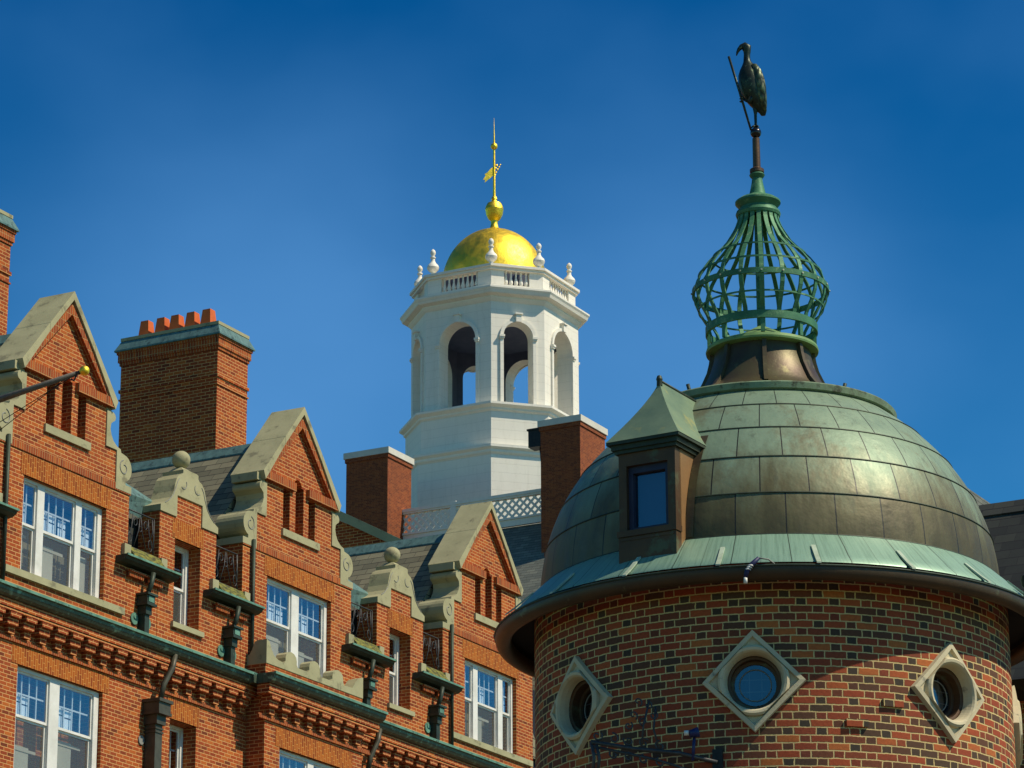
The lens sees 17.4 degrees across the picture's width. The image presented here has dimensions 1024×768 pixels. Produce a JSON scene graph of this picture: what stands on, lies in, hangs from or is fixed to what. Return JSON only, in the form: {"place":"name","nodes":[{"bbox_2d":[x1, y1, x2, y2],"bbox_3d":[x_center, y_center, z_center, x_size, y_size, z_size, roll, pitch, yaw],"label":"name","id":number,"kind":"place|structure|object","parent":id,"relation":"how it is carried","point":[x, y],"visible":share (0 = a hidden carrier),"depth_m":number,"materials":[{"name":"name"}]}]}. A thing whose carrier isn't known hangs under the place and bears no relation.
{"place":"outdoors","nodes":[
{"label":"outdoors","id":0,"kind":"place"},
{"bbox_2d":[0,209,534,767],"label":"brick building","id":1,"kind":"structure","parent":0,"point":[190,577],"depth_m":75.06,"materials":[{"name":"red brick"}]},
{"bbox_2d":[0,366,89,429],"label":"flagpole","id":2,"kind":"object","parent":1,"relation":"attached to","point":[84,370],"visible":1,"depth_m":65.70,"materials":[{"name":"grey metal"}]},
{"bbox_2d":[13,666,98,767],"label":"window","id":3,"kind":"structure","parent":1,"relation":"in","point":[56,753],"depth_m":68.21,"materials":[{"name":"white paint"}]},
{"bbox_2d":[20,477,101,597],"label":"window","id":4,"kind":"structure","parent":1,"relation":"in","point":[41,557],"depth_m":69.59,"materials":[{"name":"white paint"}]},
{"bbox_2d":[169,725,182,767],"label":"window","id":5,"kind":"structure","parent":1,"relation":"in","point":[179,731],"depth_m":72.49,"materials":[{"name":"white paint"}]},
{"bbox_2d":[174,545,188,625],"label":"window","id":6,"kind":"structure","parent":1,"relation":"in","point":[183,591],"depth_m":73.61,"materials":[{"name":"white paint"}]},
{"bbox_2d":[266,578,326,676],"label":"window","id":7,"kind":"structure","parent":1,"relation":"in","point":[294,629],"depth_m":77.22,"materials":[{"name":"white paint"}]},
{"bbox_2d":[279,750,333,767],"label":"window","id":8,"kind":"structure","parent":1,"relation":"in","point":[307,763],"depth_m":75.50,"materials":[{"name":"white paint"}]},
{"bbox_2d":[389,634,398,705],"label":"window","id":9,"kind":"structure","parent":1,"relation":"in","point":[395,674],"depth_m":81.40,"materials":[{"name":"white paint"}]},
{"bbox_2d":[465,660,512,752],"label":"window","id":10,"kind":"structure","parent":1,"relation":"in","point":[474,721],"depth_m":85.16,"materials":[{"name":"white paint"}]},
{"bbox_2d":[0,0,1023,512],"label":"sky","id":11,"kind":"structure","parent":0,"point":[287,170],"materials":[{"name":"blue"}]},
{"bbox_2d":[343,414,990,604],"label":"slate hall","id":12,"kind":"structure","parent":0,"point":[571,448],"depth_m":146.08,"materials":[{"name":"brick"}]},
{"bbox_2d":[399,129,589,531],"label":"bell tower","id":13,"kind":"structure","parent":12,"relation":"on","point":[493,310],"depth_m":155.13,"materials":[{"name":"white paint"}]},
{"bbox_2d":[979,499,1023,767],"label":"slate house","id":14,"kind":"structure","parent":0,"point":[1004,521],"depth_m":50.97,"materials":[{"name":"brick"}]},
{"bbox_2d":[1012,685,1022,767],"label":"window","id":15,"kind":"structure","parent":14,"relation":"in","point":[1017,716],"depth_m":34.26,"materials":[{"name":"stone"}]},
{"label":"ground","id":16,"kind":"structure","parent":0,"visible":0},
{"bbox_2d":[493,137,1023,767],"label":"round tower","id":17,"kind":"structure","parent":16,"relation":"on","point":[873,617],"depth_m":32.99,"materials":[{"name":"brick"}]},
{"bbox_2d":[550,656,612,754],"bbox_3d":[0.759,3.213,33.297,0.383,1.008,1.008,12,-21,-33],"label":"diamond window frame","id":18,"kind":"structure","parent":17,"relation":"in","point":[577,671],"depth_m":33.34,"materials":[{"name":"stone"}]},
{"bbox_2d":[589,698,723,767],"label":"wall bracket","id":19,"kind":"object","parent":17,"relation":"attached to","point":[716,760],"depth_m":32.18,"materials":[{"name":"grey metal"}]},
{"bbox_2d":[728,42,766,137],"bbox_3d":[2.584,-3.230,36.782,0.421,1.141,0.261,0,-18,0],"label":"ibis statue","id":20,"kind":"object","parent":17,"relation":"on","point":[751,86],"visible":1,"depth_m":36.68,"materials":[{"name":"green metal"}]},
{"bbox_2d":[702,630,805,732],"bbox_3d":[2.348,2.900,32.352,1.008,1.008,0.383,-3,-18,8],"label":"diamond window frame","id":21,"kind":"structure","parent":17,"relation":"in","point":[755,687],"depth_m":32.31,"materials":[{"name":"stone"}]},
{"bbox_2d":[744,556,774,583],"bbox_3d":[2.385,1.790,32.148,0.328,0.265,0.076,4,-18,-12],"label":"spotlight","id":22,"kind":"object","parent":17,"relation":"hanging from","point":[752,563],"visible":1,"depth_m":32.12,"materials":[{"name":"white paint"}]},
{"bbox_2d":[911,643,983,742],"bbox_3d":[4.214,3.053,32.854,1.008,1.008,0.383,14,-23,-38],"label":"diamond window frame","id":23,"kind":"structure","parent":17,"relation":"in","point":[928,690],"depth_m":32.88,"materials":[{"name":"stone"}]},
{"bbox_2d":[1021,575,1023,587],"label":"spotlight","id":24,"kind":"object","parent":17,"relation":"on","point":[1022,580],"visible":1,"depth_m":33.49,"materials":[{"name":"black metal"}]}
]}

